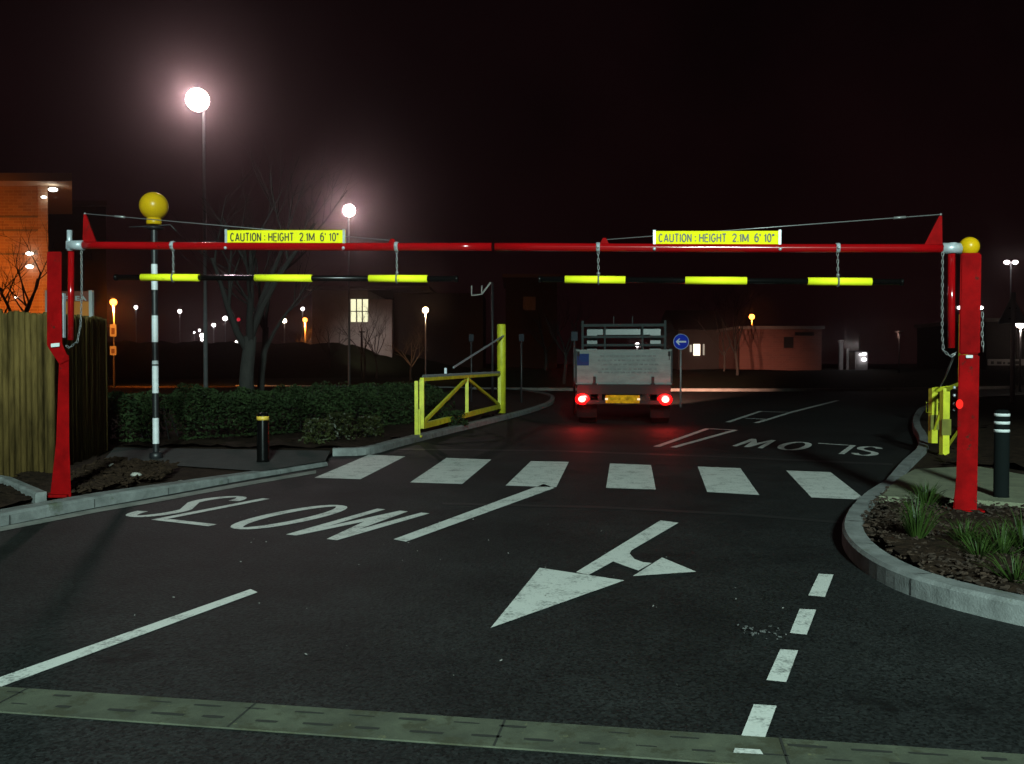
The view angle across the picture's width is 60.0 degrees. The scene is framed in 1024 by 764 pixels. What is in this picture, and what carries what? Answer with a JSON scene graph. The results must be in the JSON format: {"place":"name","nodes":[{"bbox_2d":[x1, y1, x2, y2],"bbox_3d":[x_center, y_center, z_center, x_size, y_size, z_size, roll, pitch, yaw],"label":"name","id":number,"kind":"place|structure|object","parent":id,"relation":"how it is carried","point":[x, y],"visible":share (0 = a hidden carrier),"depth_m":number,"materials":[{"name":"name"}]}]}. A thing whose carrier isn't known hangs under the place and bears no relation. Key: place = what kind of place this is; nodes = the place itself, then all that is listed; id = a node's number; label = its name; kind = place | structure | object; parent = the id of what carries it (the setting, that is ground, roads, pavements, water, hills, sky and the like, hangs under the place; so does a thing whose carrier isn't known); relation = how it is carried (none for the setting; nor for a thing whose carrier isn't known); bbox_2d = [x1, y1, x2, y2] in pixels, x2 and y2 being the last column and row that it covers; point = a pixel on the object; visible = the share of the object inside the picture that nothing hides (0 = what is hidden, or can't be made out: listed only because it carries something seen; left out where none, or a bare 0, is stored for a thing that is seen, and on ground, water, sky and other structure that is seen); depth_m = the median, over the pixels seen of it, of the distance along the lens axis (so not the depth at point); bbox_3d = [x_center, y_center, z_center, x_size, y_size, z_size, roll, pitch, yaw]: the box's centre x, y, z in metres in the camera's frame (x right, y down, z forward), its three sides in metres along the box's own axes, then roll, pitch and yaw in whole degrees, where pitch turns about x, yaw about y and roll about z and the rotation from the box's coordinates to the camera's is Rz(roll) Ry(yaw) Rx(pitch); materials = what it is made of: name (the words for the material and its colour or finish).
{"place":"outdoors","nodes":[
{"label":"outdoors","id":0,"kind":"place"},
{"bbox_2d":[0,386,549,508],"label":"verge","id":1,"kind":"structure","parent":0,"point":[480,400],"depth_m":22.49,"materials":[{"name":"soil"}]},
{"bbox_2d":[0,466,46,502],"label":"path edging","id":2,"kind":"object","parent":1,"relation":"on","point":[37,495],"visible":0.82,"depth_m":8.55,"materials":[{"name":"concrete"}]},
{"bbox_2d":[0,213,63,312],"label":"bare tree","id":3,"kind":"object","parent":1,"relation":"on","point":[27,305],"visible":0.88,"depth_m":32.60,"materials":[{"name":"brown plant"}]},
{"bbox_2d":[0,309,107,476],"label":"palisade fence","id":4,"kind":"object","parent":1,"relation":"on","point":[29,369],"visible":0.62,"depth_m":10.06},
{"bbox_2d":[45,290,93,316],"bbox_3d":[-10.474,-0.659,21.016,1.118,3.020,0.110,0,1,0],"label":"panel sign","id":5,"kind":"object","parent":1,"relation":"on","point":[87,303],"visible":0.33,"depth_m":20.96,"materials":[{"name":"brown"}]},
{"bbox_2d":[0,455,142,506],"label":"soil bed","id":6,"kind":"object","parent":1,"relation":"on","point":[9,494],"visible":0.29,"depth_m":9.20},
{"bbox_2d":[47,252,76,497],"bbox_3d":[-4.299,-0.068,8.402,0.286,2.317,0.200,0,1,0],"label":"barrier post","id":7,"kind":"object","parent":6,"relation":"on","point":[56,334],"visible":0.91,"depth_m":8.34,"materials":[{"name":"metal"}]},
{"bbox_2d":[66,213,491,348],"bbox_3d":[-2.193,-0.947,8.111,4.057,1.285,0.109,0,1,7],"label":"barrier boom","id":8,"kind":"object","parent":7,"relation":"attached to","point":[88,241],"visible":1,"depth_m":8.16,"materials":[{"name":"red paint"}]},
{"bbox_2d":[224,229,344,249],"bbox_3d":[-2.075,-1.299,8.073,1.150,0.206,0.042,0,1,7],"label":"height sign","id":9,"kind":"object","parent":8,"relation":"attached to","point":[303,236],"visible":1,"depth_m":8.08,"materials":[{"name":"yellow"}]},
{"bbox_2d":[113,250,458,283],"bbox_3d":[-2.102,-1.061,8.108,3.265,0.354,0.098,0,1,7],"label":"hanging bar","id":10,"kind":"object","parent":8,"relation":"hanging from","point":[173,277],"visible":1,"depth_m":8.08,"materials":[{"name":"black plastic"}]},
{"bbox_2d":[70,456,179,493],"bbox_3d":[-4.413,1.016,9.990,1.128,0.117,3.281,0,1,-13],"label":"soil rubble","id":11,"kind":"object","parent":6,"relation":"on","point":[123,469],"visible":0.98,"depth_m":9.83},
{"bbox_2d":[185,86,209,386],"bbox_3d":[-10.572,-4.597,29.909,0.775,10.673,0.775,0,1,0],"label":"street lamp","id":12,"kind":"object","parent":1,"relation":"on","point":[197,98],"visible":0.98,"depth_m":29.86,"materials":[{"name":"grey metal"}]},
{"bbox_2d":[106,447,329,470],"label":"footpath","id":13,"kind":"structure","parent":1,"relation":"on","point":[241,459],"depth_m":12.09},
{"bbox_2d":[129,192,176,458],"bbox_3d":[-4.841,-0.753,11.995,0.552,3.612,0.374,1,1,32],"label":"beacon pole","id":14,"kind":"object","parent":13,"relation":"on","point":[153,205],"visible":0.92,"depth_m":11.95,"materials":[{"name":"metal"}]},
{"bbox_2d":[256,413,269,461],"bbox_3d":[-3.252,0.722,11.575,0.170,0.641,0.168,0,1,0],"label":"bollard","id":15,"kind":"object","parent":13,"relation":"on","point":[262,419],"visible":1,"depth_m":11.51,"materials":[{"name":"black plastic"}]},
{"bbox_2d":[108,405,493,447],"bbox_3d":[-2.501,0.855,19.198,7.428,0.089,12.998,1,2,38],"label":"soil bed","id":16,"kind":"object","parent":1,"relation":"on","point":[292,439],"visible":0.29,"depth_m":15.11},
{"bbox_2d":[169,185,334,390],"bbox_3d":[-5.867,-1.771,20.241,3.224,5.392,2.975,1,1,33],"label":"bare tree","id":17,"kind":"object","parent":16,"relation":"on","point":[266,342],"visible":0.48,"depth_m":20.42,"materials":[{"name":"brown plant"}]},
{"bbox_2d":[194,121,357,424],"bbox_3d":[-4.882,-2.203,18.314,2.515,6.368,4.863,1,1,24],"label":"bare tree","id":18,"kind":"object","parent":16,"relation":"on","point":[247,342],"visible":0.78,"depth_m":18.38,"materials":[{"name":"brown plant"}]},
{"bbox_2d":[108,381,455,444],"bbox_3d":[-4.873,0.482,16.749,3.175,1.032,9.705,1,2,44],"label":"hedge","id":19,"kind":"object","parent":16,"relation":"on","point":[376,398],"visible":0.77,"depth_m":15.75,"materials":[{"name":"green plant"}]},
{"bbox_2d":[298,417,335,443],"bbox_3d":[-3.052,0.770,13.881,0.586,0.438,0.566,0,1,0],"label":"shrub","id":20,"kind":"object","parent":16,"relation":"on","point":[316,425],"visible":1,"depth_m":13.79,"materials":[{"name":"green plant"}]},
{"bbox_2d":[325,411,358,439],"bbox_3d":[-2.855,0.730,14.712,0.654,0.486,0.648,-1,2,-41],"label":"shrub","id":21,"kind":"object","parent":16,"relation":"on","point":[343,420],"visible":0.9,"depth_m":14.64,"materials":[{"name":"green plant"}]},
{"bbox_2d":[355,415,385,436],"bbox_3d":[-2.450,0.760,15.198,0.566,0.406,0.630,0,1,0],"label":"shrub","id":22,"kind":"object","parent":16,"relation":"on","point":[369,426],"visible":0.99,"depth_m":15.13,"materials":[{"name":"green plant"}]},
{"bbox_2d":[414,381,422,436],"bbox_3d":[-1.655,0.477,15.364,0.200,0.990,0.200,0,1,0],"label":"stop post","id":23,"kind":"object","parent":16,"relation":"on","point":[417,421],"visible":0.69,"depth_m":15.34,"materials":[{"name":"metal"}]},
{"bbox_2d":[441,410,468,425],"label":"shrub","id":24,"kind":"object","parent":16,"relation":"on","point":[454,413],"visible":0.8,"depth_m":17.59,"materials":[{"name":"green plant"}]},
{"bbox_2d":[419,324,505,428],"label":"swing gate","id":25,"kind":"structure","parent":1,"relation":"on","point":[500,401],"depth_m":19.51,"materials":[{"name":"metal"}]},
{"bbox_2d":[469,334,473,401],"bbox_3d":[-1.376,-0.454,29.997,0.170,2.325,0.060,0,1,0],"label":"marker post","id":26,"kind":"object","parent":1,"relation":"on","point":[471,337],"visible":0.93,"depth_m":29.97,"materials":[{"name":"grey metal"}]},
{"bbox_2d":[471,282,493,396],"bbox_3d":[-1.136,-1.606,34.028,0.870,4.456,0.189,0,1,0],"label":"bracket mast","id":27,"kind":"object","parent":1,"relation":"on","point":[492,336],"visible":0.89,"depth_m":34.03,"materials":[{"name":"grey metal"}]},
{"bbox_2d":[519,334,523,402],"bbox_3d":[0.310,-0.418,28.998,0.170,2.296,0.060,0,1,0],"label":"marker post","id":28,"kind":"object","parent":1,"relation":"on","point":[521,337],"visible":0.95,"depth_m":28.96,"materials":[{"name":"grey metal"}]},
{"bbox_2d":[107,340,472,378],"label":"embankment","id":29,"kind":"structure","parent":0,"point":[179,360],"depth_m":82.86,"materials":[{"name":"brown plant"}]},
{"bbox_2d":[0,388,1023,763],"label":"road","id":30,"kind":"structure","parent":0,"point":[382,626],"depth_m":4.86,"materials":[{"name":"asphalt"}]},
{"bbox_2d":[0,589,256,685],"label":"lane line","id":31,"kind":"object","parent":30,"relation":"on","point":[40,667],"visible":1,"depth_m":4.27,"materials":[{"name":"paint"}]},
{"bbox_2d":[0,470,315,530],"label":"edge line","id":32,"kind":"object","parent":30,"relation":"on","point":[34,522],"visible":1,"depth_m":8.61,"materials":[{"name":"paint"}]},
{"bbox_2d":[0,462,327,526],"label":"kerb","id":33,"kind":"structure","parent":30,"relation":"on","point":[23,513],"depth_m":8.58,"materials":[{"name":"concrete"}]},
{"bbox_2d":[126,496,428,539],"bbox_3d":[-2.132,1.177,7.890,2.472,0.001,1.360,1,1,27],"label":"slow lettering","id":34,"kind":"object","parent":30,"relation":"on","point":[355,529],"visible":1,"depth_m":7.68,"materials":[{"name":"paint"}]},
{"bbox_2d":[315,455,404,478],"bbox_3d":[-1.927,1.097,11.649,0.577,0.001,2.708,0,1,5],"label":"zebra stripe","id":35,"kind":"object","parent":30,"relation":"on","point":[363,467],"visible":1,"depth_m":11.43,"materials":[{"name":"paint"}]},
{"bbox_2d":[236,385,554,455],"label":"kerb","id":36,"kind":"structure","parent":30,"relation":"on","point":[379,447],"depth_m":16.30,"materials":[{"name":"concrete"}]},
{"bbox_2d":[411,458,490,483],"bbox_3d":[-0.743,1.106,11.230,0.662,0.001,2.660,0,1,6],"label":"zebra stripe","id":37,"kind":"object","parent":30,"relation":"on","point":[454,470],"visible":1,"depth_m":11.00,"materials":[{"name":"paint"}]},
{"bbox_2d":[395,484,553,540],"bbox_3d":[-0.184,1.170,8.262,0.218,0.001,3.388,0,1,22],"label":"lane line","id":38,"kind":"object","parent":30,"relation":"on","point":[478,511],"visible":1,"depth_m":7.99,"materials":[{"name":"paint"}]},
{"bbox_2d":[0,686,1023,763],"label":"drain channel","id":39,"kind":"object","parent":30,"relation":"on","point":[697,747],"visible":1,"depth_m":3.23,"materials":[{"name":"concrete"}]},
{"bbox_2d":[733,748,762,753],"bbox_3d":[0.814,1.275,3.064,0.101,0.001,0.039,0,1,7],"label":"give way dash","id":40,"kind":"object","parent":39,"relation":"on","point":[745,750],"visible":1,"depth_m":3.06,"materials":[{"name":"paint"}]},
{"bbox_2d":[506,461,568,486],"bbox_3d":[0.370,1.113,10.902,0.561,0.001,2.508,0,1,8],"label":"zebra stripe","id":41,"kind":"object","parent":30,"relation":"on","point":[539,473],"visible":1,"depth_m":10.71,"materials":[{"name":"paint"}]},
{"bbox_2d":[571,332,577,414],"bbox_3d":[1.618,-0.225,23.000,0.170,2.166,0.060,0,1,0],"label":"marker post","id":42,"kind":"object","parent":30,"relation":"on","point":[574,337],"visible":0.99,"depth_m":22.97,"materials":[{"name":"grey metal"}]},
{"bbox_2d":[492,520,695,626],"bbox_3d":[0.779,1.220,5.928,0.914,0.001,3.347,1,1,32],"label":"road arrow","id":43,"kind":"object","parent":30,"relation":"on","point":[556,586],"visible":1,"depth_m":5.51,"materials":[{"name":"paint"}]},
{"bbox_2d":[575,316,672,422],"bbox_3d":[2.782,-0.383,22.106,2.420,2.520,6.488,0,1,7],"label":"flatbed truck","id":44,"kind":"object","parent":30,"relation":"on","point":[640,372],"visible":1,"depth_m":19.05,"materials":[{"name":"grey"}]},
{"bbox_2d":[606,463,655,488],"bbox_3d":[1.423,1.118,10.668,0.542,0.001,2.403,0,1,8],"label":"zebra stripe","id":45,"kind":"object","parent":30,"relation":"on","point":[632,476],"visible":1,"depth_m":10.52,"materials":[{"name":"paint"}]},
{"bbox_2d":[390,449,892,464],"bbox_3d":[1.494,1.068,13.114,7.632,0.001,0.735,0,1,17],"label":"tarmac seam","id":46,"kind":"object","parent":30,"relation":"on","point":[666,454],"visible":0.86,"depth_m":12.93,"materials":[{"name":"asphalt"}]},
{"bbox_2d":[673,334,688,406],"bbox_3d":[5.146,-0.349,27.029,0.486,2.242,0.088,0,1,0],"label":"keep left sign","id":47,"kind":"object","parent":30,"relation":"on","point":[680,342],"visible":1,"depth_m":26.98,"materials":[{"name":"blue"}]},
{"bbox_2d":[655,428,736,446],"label":"hatched island","id":48,"kind":"structure","parent":30,"relation":"on","point":[676,439],"depth_m":15.82,"materials":[{"name":"paint"}]},
{"bbox_2d":[698,467,758,494],"bbox_3d":[2.469,1.126,10.288,0.532,0.001,2.431,0,1,10],"label":"zebra stripe","id":49,"kind":"object","parent":30,"relation":"on","point":[726,480],"visible":1,"depth_m":10.07,"materials":[{"name":"paint"}]},
{"bbox_2d":[472,385,1023,390],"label":"kerb","id":50,"kind":"structure","parent":30,"relation":"on","point":[789,389],"depth_m":42.63,"materials":[{"name":"black"}]},
{"bbox_2d":[742,704,775,736],"bbox_3d":[0.924,1.275,3.326,0.085,0.001,0.382,1,1,24],"label":"give way dash","id":51,"kind":"object","parent":30,"relation":"on","point":[758,722],"visible":1,"depth_m":3.34,"materials":[{"name":"paint"}]},
{"bbox_2d":[767,649,797,681],"bbox_3d":[1.211,1.262,3.961,0.080,0.001,0.459,1,1,24],"label":"give way dash","id":52,"kind":"object","parent":30,"relation":"on","point":[782,665],"visible":1,"depth_m":3.95,"materials":[{"name":"paint"}]},
{"bbox_2d":[727,400,839,422],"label":"hatched island","id":53,"kind":"structure","parent":30,"relation":"on","point":[778,415],"depth_m":23.19,"materials":[{"name":"paint"}]},
{"bbox_2d":[790,609,815,634],"bbox_3d":[1.522,1.247,4.633,0.084,0.001,0.494,1,1,24],"label":"give way dash","id":54,"kind":"object","parent":30,"relation":"on","point":[802,621],"visible":1,"depth_m":4.62,"materials":[{"name":"paint"}]},
{"bbox_2d":[733,439,882,455],"bbox_3d":[4.732,1.040,14.310,2.718,0.001,1.503,1,2,44],"label":"slow lettering","id":55,"kind":"object","parent":30,"relation":"on","point":[753,442],"visible":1,"depth_m":14.30,"materials":[{"name":"paint"}]},
{"bbox_2d":[809,574,833,596],"bbox_3d":[1.882,1.231,5.391,0.091,0.001,0.598,1,1,24],"label":"give way dash","id":56,"kind":"object","parent":30,"relation":"on","point":[820,586],"visible":1,"depth_m":5.37,"materials":[{"name":"paint"}]},
{"bbox_2d":[787,471,860,498],"bbox_3d":[3.461,1.134,9.919,0.518,0.001,2.319,0,1,11],"label":"zebra stripe","id":57,"kind":"object","parent":30,"relation":"on","point":[821,484],"visible":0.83,"depth_m":9.75,"materials":[{"name":"paint"}]},
{"bbox_2d":[842,395,1023,625],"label":"kerb","id":58,"kind":"structure","parent":30,"relation":"on","point":[865,553],"depth_m":5.28,"materials":[{"name":"concrete"}]},
{"bbox_2d":[1016,324,1023,391],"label":"street lamp","id":59,"kind":"object","parent":30,"relation":"on","point":[1020,326],"visible":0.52,"depth_m":41.97,"materials":[{"name":"grey metal"}]},
{"bbox_2d":[0,0,1023,363],"label":"sky","id":60,"kind":"structure","parent":0,"point":[462,121],"materials":[{"name":"black"}]},
{"bbox_2d":[108,364,916,386],"bbox_3d":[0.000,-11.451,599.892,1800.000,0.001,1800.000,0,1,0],"label":"ground","id":61,"kind":"structure","parent":0,"point":[235,382],"depth_m":70.08,"materials":[{"name":"black plant"}]},
{"bbox_2d":[0,173,71,312],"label":"brick building","id":62,"kind":"structure","parent":61,"relation":"on","point":[24,197],"depth_m":43.84,"materials":[{"name":"orange"}]},
{"bbox_2d":[48,201,106,319],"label":"dark wing","id":63,"kind":"structure","parent":62,"relation":"attached to","point":[93,269],"depth_m":57.82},
{"bbox_2d":[64,229,74,259],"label":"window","id":64,"kind":"structure","parent":63,"relation":"in","point":[65,230],"depth_m":57.76,"materials":[{"name":"black glass"}]},
{"bbox_2d":[81,229,91,259],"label":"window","id":65,"kind":"structure","parent":63,"relation":"in","point":[87,253],"depth_m":57.78,"materials":[{"name":"black glass"}]},
{"bbox_2d":[110,298,116,387],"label":"street lamp","id":66,"kind":"object","parent":61,"relation":"on","point":[113,301],"visible":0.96,"depth_m":46.96,"materials":[{"name":"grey metal"}]},
{"bbox_2d":[311,314,364,369],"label":"bare tree","id":67,"kind":"object","parent":61,"relation":"on","point":[330,355],"visible":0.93,"depth_m":83.95,"materials":[{"name":"brown plant"}]},
{"bbox_2d":[343,203,355,385],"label":"street lamp","id":68,"kind":"object","parent":61,"relation":"on","point":[349,210],"visible":0.98,"depth_m":51.57,"materials":[{"name":"grey metal"}]},
{"bbox_2d":[337,303,384,378],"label":"bare tree","id":69,"kind":"object","parent":61,"relation":"on","point":[363,354],"visible":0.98,"depth_m":73.92,"materials":[{"name":"brown plant"}]},
{"bbox_2d":[344,308,403,378],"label":"bare tree","id":70,"kind":"object","parent":61,"relation":"on","point":[379,334],"visible":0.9,"depth_m":76.93,"materials":[{"name":"brown plant"}]},
{"bbox_2d":[305,286,485,376],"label":"pale hall","id":71,"kind":"structure","parent":61,"relation":"on","point":[454,321],"depth_m":88.85,"materials":[{"name":"grey metal"}]},
{"bbox_2d":[351,299,367,321],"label":"lit window","id":72,"kind":"structure","parent":71,"relation":"in","point":[357,304],"depth_m":88.12,"materials":[{"name":"yellow glass"}]},
{"bbox_2d":[376,324,429,380],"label":"bare tree","id":73,"kind":"object","parent":61,"relation":"on","point":[410,371],"visible":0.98,"depth_m":67.91,"materials":[{"name":"brown plant"}]},
{"bbox_2d":[422,306,428,382],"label":"street lamp","id":74,"kind":"object","parent":61,"relation":"on","point":[425,309],"visible":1,"depth_m":61.92,"materials":[{"name":"grey metal"}]},
{"bbox_2d":[658,310,727,369],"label":"dark house","id":75,"kind":"structure","parent":61,"relation":"on","point":[701,351],"depth_m":65.99,"materials":[{"name":"brown brick"}]},
{"bbox_2d":[914,318,1023,369],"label":"long shed","id":76,"kind":"structure","parent":61,"relation":"on","point":[995,354],"depth_m":70.69,"materials":[{"name":"grey metal"}]},
{"bbox_2d":[473,367,1023,387],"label":"grass verge","id":77,"kind":"object","parent":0,"point":[914,377],"depth_m":48.40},
{"bbox_2d":[502,274,559,367],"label":"dim office block","id":78,"kind":"structure","parent":77,"relation":"on","point":[527,286],"depth_m":84.89,"materials":[{"name":"grey"}]},
{"bbox_2d":[523,297,535,309],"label":"window","id":79,"kind":"structure","parent":78,"relation":"in","point":[530,301],"depth_m":84.81,"materials":[{"name":"grey"}]},
{"bbox_2d":[509,274,578,369],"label":"bare tree","id":80,"kind":"object","parent":77,"relation":"on","point":[543,345],"visible":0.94,"depth_m":54.90,"materials":[{"name":"brown plant"}]},
{"bbox_2d":[536,286,594,383],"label":"bare tree","id":81,"kind":"object","parent":77,"relation":"on","point":[565,352],"visible":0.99,"depth_m":45.93,"materials":[{"name":"brown plant"}]},
{"bbox_2d":[669,285,767,370],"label":"bare tree","id":82,"kind":"object","parent":77,"relation":"on","point":[724,353],"visible":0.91,"depth_m":52.94,"materials":[{"name":"brown plant"}]},
{"bbox_2d":[702,266,763,374],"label":"bare tree","id":83,"kind":"object","parent":77,"relation":"on","point":[735,352],"visible":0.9,"depth_m":49.94,"materials":[{"name":"brown plant"}]},
{"bbox_2d":[716,326,903,372],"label":"brick building","id":84,"kind":"structure","parent":77,"relation":"on","point":[778,348],"depth_m":59.97,"materials":[{"name":"red brick"}]},
{"bbox_2d":[784,337,792,347],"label":"window","id":85,"kind":"structure","parent":84,"relation":"in","point":[788,341],"depth_m":59.92,"materials":[{"name":"black glass"}]},
{"bbox_2d":[838,340,843,369],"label":"pale pillar","id":86,"kind":"structure","parent":77,"relation":"on","point":[840,354],"depth_m":60.86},
{"bbox_2d":[845,336,870,369],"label":"lit kiosk","id":87,"kind":"object","parent":77,"relation":"on","point":[857,360],"visible":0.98,"depth_m":63.99,"materials":[{"name":"grey metal"}]},
{"bbox_2d":[863,397,1023,591],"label":"verge","id":88,"kind":"structure","parent":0,"point":[988,407],"depth_m":14.04,"materials":[{"name":"soil"}]},
{"bbox_2d":[870,501,1023,593],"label":"soil bed","id":89,"kind":"object","parent":88,"relation":"on","point":[904,546],"visible":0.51,"depth_m":6.01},
{"bbox_2d":[892,493,949,538],"bbox_3d":[2.847,0.939,6.238,0.435,0.335,0.457,0,1,0],"label":"grass tuft","id":90,"kind":"object","parent":89,"relation":"on","point":[914,525],"visible":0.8,"depth_m":6.21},
{"bbox_2d":[897,481,949,505],"bbox_3d":[3.585,0.955,7.699,0.478,0.241,0.507,0,1,0],"label":"grass tuft","id":91,"kind":"object","parent":89,"relation":"on","point":[925,493],"visible":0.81,"depth_m":7.69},
{"bbox_2d":[861,486,1023,594],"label":"bark chips","id":92,"kind":"object","parent":89,"relation":"on","point":[968,557],"visible":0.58,"depth_m":6.38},
{"bbox_2d":[943,237,987,512],"bbox_3d":[3.800,-0.057,7.400,0.278,2.298,0.240,0,1,0],"label":"barrier post","id":93,"kind":"object","parent":89,"relation":"on","point":[966,404],"visible":0.99,"depth_m":7.32,"materials":[{"name":"metal"}]},
{"bbox_2d":[494,213,962,357],"bbox_3d":[1.792,-0.811,7.621,3.920,1.207,0.109,0,1,7],"label":"barrier boom","id":94,"kind":"object","parent":93,"relation":"attached to","point":[933,243],"visible":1,"depth_m":7.51,"materials":[{"name":"red paint"}]},
{"bbox_2d":[653,230,781,250],"bbox_3d":[1.755,-1.215,7.600,1.087,0.198,0.042,0,1,7],"label":"height sign","id":95,"kind":"object","parent":94,"relation":"attached to","point":[716,237],"visible":1,"depth_m":7.61,"materials":[{"name":"yellow"}]},
{"bbox_2d":[538,252,903,286],"bbox_3d":[1.758,-0.977,7.632,3.076,0.345,0.098,0,1,7],"label":"hanging bar","id":96,"kind":"object","parent":94,"relation":"hanging from","point":[837,281],"visible":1,"depth_m":7.60,"materials":[{"name":"black plastic"}]},
{"bbox_2d":[934,518,996,542],"bbox_3d":[3.094,1.006,6.072,0.503,0.209,0.512,0,1,0],"label":"grass tuft","id":97,"kind":"object","parent":89,"relation":"on","point":[962,531],"visible":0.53,"depth_m":6.07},
{"bbox_2d":[934,531,1020,557],"bbox_3d":[2.972,1.031,5.643,0.627,0.177,0.598,0,1,0],"label":"grass tuft","id":98,"kind":"object","parent":89,"relation":"on","point":[980,548],"visible":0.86,"depth_m":5.66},
{"bbox_2d":[942,517,1023,554],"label":"grass tuft","id":99,"kind":"object","parent":89,"relation":"on","point":[1002,542],"visible":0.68,"depth_m":5.78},
{"bbox_2d":[966,550,1023,582],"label":"grass tuft","id":100,"kind":"object","parent":89,"relation":"on","point":[1016,571],"visible":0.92,"depth_m":5.05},
{"bbox_2d":[973,507,1023,550],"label":"grass tuft","id":101,"kind":"object","parent":89,"relation":"on","point":[1020,530],"visible":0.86,"depth_m":5.91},
{"bbox_2d":[926,333,967,454],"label":"swing gate","id":102,"kind":"structure","parent":88,"relation":"on","point":[940,420],"depth_m":12.26,"materials":[{"name":"metal"}]},
{"bbox_2d":[937,412,1023,466],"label":"soil bed","id":103,"kind":"object","parent":88,"relation":"on","point":[985,445],"visible":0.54,"depth_m":13.35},
{"bbox_2d":[998,292,1023,402],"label":"triangle sign","id":104,"kind":"object","parent":88,"relation":"on","point":[1012,315],"visible":1,"depth_m":28.89,"materials":[{"name":"grey"}]},
{"bbox_2d":[879,466,1023,507],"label":"crossing pavement","id":105,"kind":"structure","parent":0,"point":[945,477],"depth_m":8.92,"materials":[{"name":"concrete"}]},
{"bbox_2d":[993,409,1009,497],"bbox_3d":[4.506,0.660,8.159,0.140,0.812,0.138,0,1,0],"label":"bollard","id":106,"kind":"object","parent":105,"relation":"on","point":[1001,453],"visible":1,"depth_m":8.11,"materials":[{"name":"black plastic"}]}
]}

